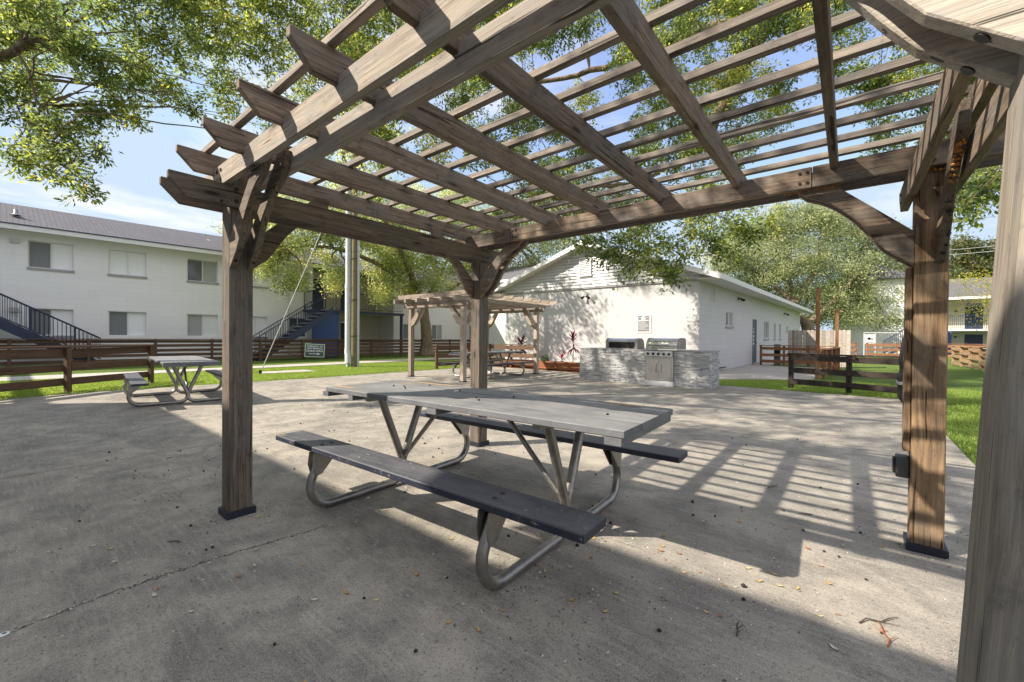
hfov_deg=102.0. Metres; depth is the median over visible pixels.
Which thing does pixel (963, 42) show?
pergola
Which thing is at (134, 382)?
picnic table
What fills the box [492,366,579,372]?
ground bed
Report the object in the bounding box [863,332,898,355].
gate notice
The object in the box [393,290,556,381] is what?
pergola
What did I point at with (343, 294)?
door
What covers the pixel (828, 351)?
rail fence
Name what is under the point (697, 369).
grill island
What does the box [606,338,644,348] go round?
gas grill
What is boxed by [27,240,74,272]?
window
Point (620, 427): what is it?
picnic table
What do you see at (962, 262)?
pine tree
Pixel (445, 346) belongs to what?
rail fence
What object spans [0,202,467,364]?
apartment building
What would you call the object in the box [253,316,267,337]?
window
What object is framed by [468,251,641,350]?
apartment building
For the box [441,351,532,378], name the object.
picnic table
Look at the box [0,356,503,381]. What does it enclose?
path
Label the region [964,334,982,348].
door
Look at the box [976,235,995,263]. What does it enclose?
pine tree
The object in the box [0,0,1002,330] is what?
sky
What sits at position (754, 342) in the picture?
door
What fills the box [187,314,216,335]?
window
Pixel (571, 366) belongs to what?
planter bed
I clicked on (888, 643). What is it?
twig
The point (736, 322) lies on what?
block building
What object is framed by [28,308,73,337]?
window
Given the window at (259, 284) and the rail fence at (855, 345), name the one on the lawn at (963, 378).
the rail fence at (855, 345)
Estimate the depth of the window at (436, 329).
30.21 m
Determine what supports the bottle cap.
on the patio
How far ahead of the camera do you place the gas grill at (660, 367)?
10.48 m
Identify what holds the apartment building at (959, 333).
on the lawn at (963, 378)
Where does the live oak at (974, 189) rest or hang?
on the lawn at (963, 378)
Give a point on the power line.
(957, 249)
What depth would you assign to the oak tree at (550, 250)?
33.82 m
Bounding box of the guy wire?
[259,158,352,373]
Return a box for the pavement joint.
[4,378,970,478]
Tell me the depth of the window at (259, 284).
21.78 m
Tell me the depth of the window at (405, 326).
28.32 m
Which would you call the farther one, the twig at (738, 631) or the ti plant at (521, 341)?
the ti plant at (521, 341)
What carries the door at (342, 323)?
in the apartment building at (64, 275)
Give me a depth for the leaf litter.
2.32 m
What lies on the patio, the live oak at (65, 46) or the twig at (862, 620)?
the twig at (862, 620)
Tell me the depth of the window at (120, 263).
18.01 m
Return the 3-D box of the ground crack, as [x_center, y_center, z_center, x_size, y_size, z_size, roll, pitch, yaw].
[-1.632,1.173,2.173,0.080,0.001,1.307,1,1,41]
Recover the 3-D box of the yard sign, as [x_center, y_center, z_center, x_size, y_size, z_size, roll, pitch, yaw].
[-10.071,0.523,21.183,0.954,0.804,0.033,0,1,-26]
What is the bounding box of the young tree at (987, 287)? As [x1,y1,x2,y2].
[948,264,992,332]
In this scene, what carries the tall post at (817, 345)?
on the lawn at (963, 378)
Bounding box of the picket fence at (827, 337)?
[788,330,850,366]
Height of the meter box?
0.980 m
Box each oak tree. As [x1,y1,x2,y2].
[206,84,499,355]
[422,179,613,271]
[698,199,908,341]
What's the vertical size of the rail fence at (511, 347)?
0.967 m
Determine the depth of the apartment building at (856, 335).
32.03 m
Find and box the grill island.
[579,347,719,389]
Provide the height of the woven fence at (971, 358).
0.957 m
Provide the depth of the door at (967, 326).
38.17 m
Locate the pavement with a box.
[719,359,821,379]
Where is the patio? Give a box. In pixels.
[0,367,974,681]
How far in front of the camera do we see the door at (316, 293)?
25.76 m
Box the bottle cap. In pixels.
[0,631,9,636]
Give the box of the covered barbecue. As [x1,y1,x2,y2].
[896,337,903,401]
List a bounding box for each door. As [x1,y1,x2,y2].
[313,279,322,308]
[340,322,344,353]
[341,283,344,309]
[647,358,658,379]
[659,358,670,379]
[752,320,758,364]
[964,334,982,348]
[965,306,982,328]
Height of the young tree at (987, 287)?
7.506 m
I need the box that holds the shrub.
[540,354,549,360]
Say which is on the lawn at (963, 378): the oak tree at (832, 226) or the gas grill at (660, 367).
the oak tree at (832, 226)
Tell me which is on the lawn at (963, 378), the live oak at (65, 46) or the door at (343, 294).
the live oak at (65, 46)
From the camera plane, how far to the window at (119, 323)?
18.04 m
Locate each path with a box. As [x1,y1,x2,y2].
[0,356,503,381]
[258,370,313,373]
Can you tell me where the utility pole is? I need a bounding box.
[342,150,359,366]
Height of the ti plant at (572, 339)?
1.314 m
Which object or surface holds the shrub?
on the planter bed at (571, 366)
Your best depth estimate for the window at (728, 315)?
16.87 m
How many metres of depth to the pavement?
14.65 m
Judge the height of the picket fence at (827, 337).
1.659 m
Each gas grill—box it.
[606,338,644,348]
[644,338,685,386]
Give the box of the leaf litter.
[0,378,968,681]
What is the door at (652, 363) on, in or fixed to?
in the gas grill at (660, 367)
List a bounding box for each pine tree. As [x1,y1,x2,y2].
[949,227,995,306]
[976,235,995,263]
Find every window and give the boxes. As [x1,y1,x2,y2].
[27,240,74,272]
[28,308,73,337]
[107,249,147,278]
[108,311,145,335]
[186,259,218,284]
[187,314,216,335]
[253,268,267,288]
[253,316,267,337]
[290,318,305,336]
[291,271,310,291]
[403,324,407,338]
[432,325,441,338]
[725,312,733,328]
[764,321,769,339]
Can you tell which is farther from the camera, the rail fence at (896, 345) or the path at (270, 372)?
the rail fence at (896, 345)
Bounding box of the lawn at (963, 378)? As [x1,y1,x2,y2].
[0,342,984,465]
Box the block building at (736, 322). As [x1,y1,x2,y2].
[493,241,813,369]
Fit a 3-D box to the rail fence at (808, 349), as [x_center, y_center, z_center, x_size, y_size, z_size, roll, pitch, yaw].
[12.630,0.692,18.457,2.820,0.987,0.160,1,1,39]
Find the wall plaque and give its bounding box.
[636,314,650,332]
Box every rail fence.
[0,339,470,366]
[0,344,154,393]
[434,344,470,369]
[489,344,533,366]
[759,345,834,366]
[787,353,898,394]
[820,347,840,378]
[851,342,856,354]
[866,343,985,359]
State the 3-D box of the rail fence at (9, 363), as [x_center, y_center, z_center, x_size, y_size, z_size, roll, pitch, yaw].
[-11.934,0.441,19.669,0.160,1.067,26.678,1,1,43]
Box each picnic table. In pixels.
[122,356,221,406]
[276,380,687,589]
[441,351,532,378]
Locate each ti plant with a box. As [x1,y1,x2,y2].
[513,333,531,359]
[556,351,567,361]
[565,330,580,362]
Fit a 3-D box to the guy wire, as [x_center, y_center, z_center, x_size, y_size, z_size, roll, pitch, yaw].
[-7.043,-3.116,14.607,0.089,8.356,3.632,1,1,30]
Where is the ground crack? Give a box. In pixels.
[13,525,325,631]
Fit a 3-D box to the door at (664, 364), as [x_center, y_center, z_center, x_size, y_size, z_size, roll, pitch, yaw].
[3.825,0.711,10.405,0.303,0.540,0.078,1,1,39]
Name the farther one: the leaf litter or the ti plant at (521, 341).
the ti plant at (521, 341)
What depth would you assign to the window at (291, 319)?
23.15 m
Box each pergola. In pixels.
[159,0,1023,681]
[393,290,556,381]
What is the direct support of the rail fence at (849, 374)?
on the lawn at (963, 378)
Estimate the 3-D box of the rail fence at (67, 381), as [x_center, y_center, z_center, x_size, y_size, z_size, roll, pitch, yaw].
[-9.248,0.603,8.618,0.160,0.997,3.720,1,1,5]
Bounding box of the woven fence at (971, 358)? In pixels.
[951,346,985,369]
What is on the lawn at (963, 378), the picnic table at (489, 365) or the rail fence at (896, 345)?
the rail fence at (896, 345)
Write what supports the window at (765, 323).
in the block building at (736, 322)
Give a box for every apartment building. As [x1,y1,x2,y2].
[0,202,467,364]
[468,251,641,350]
[833,265,904,355]
[948,277,991,353]
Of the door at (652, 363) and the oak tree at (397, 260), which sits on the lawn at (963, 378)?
the oak tree at (397, 260)
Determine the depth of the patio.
2.32 m
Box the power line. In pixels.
[794,246,990,258]
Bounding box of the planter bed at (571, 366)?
[491,358,579,370]
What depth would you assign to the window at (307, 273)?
23.48 m
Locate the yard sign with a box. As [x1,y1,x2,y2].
[304,343,324,356]
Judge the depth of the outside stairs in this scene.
30.15 m
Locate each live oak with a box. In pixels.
[0,0,432,206]
[341,0,1001,294]
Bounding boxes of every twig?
[736,620,742,636]
[859,617,898,625]
[872,620,896,646]
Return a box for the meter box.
[774,344,780,364]
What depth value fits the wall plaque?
15.21 m
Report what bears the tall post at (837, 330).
on the lawn at (963, 378)
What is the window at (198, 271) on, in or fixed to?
in the apartment building at (64, 275)
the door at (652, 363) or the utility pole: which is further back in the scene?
the utility pole
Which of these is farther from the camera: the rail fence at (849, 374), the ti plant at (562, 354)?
the ti plant at (562, 354)
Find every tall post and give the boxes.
[815,288,820,378]
[835,309,842,369]

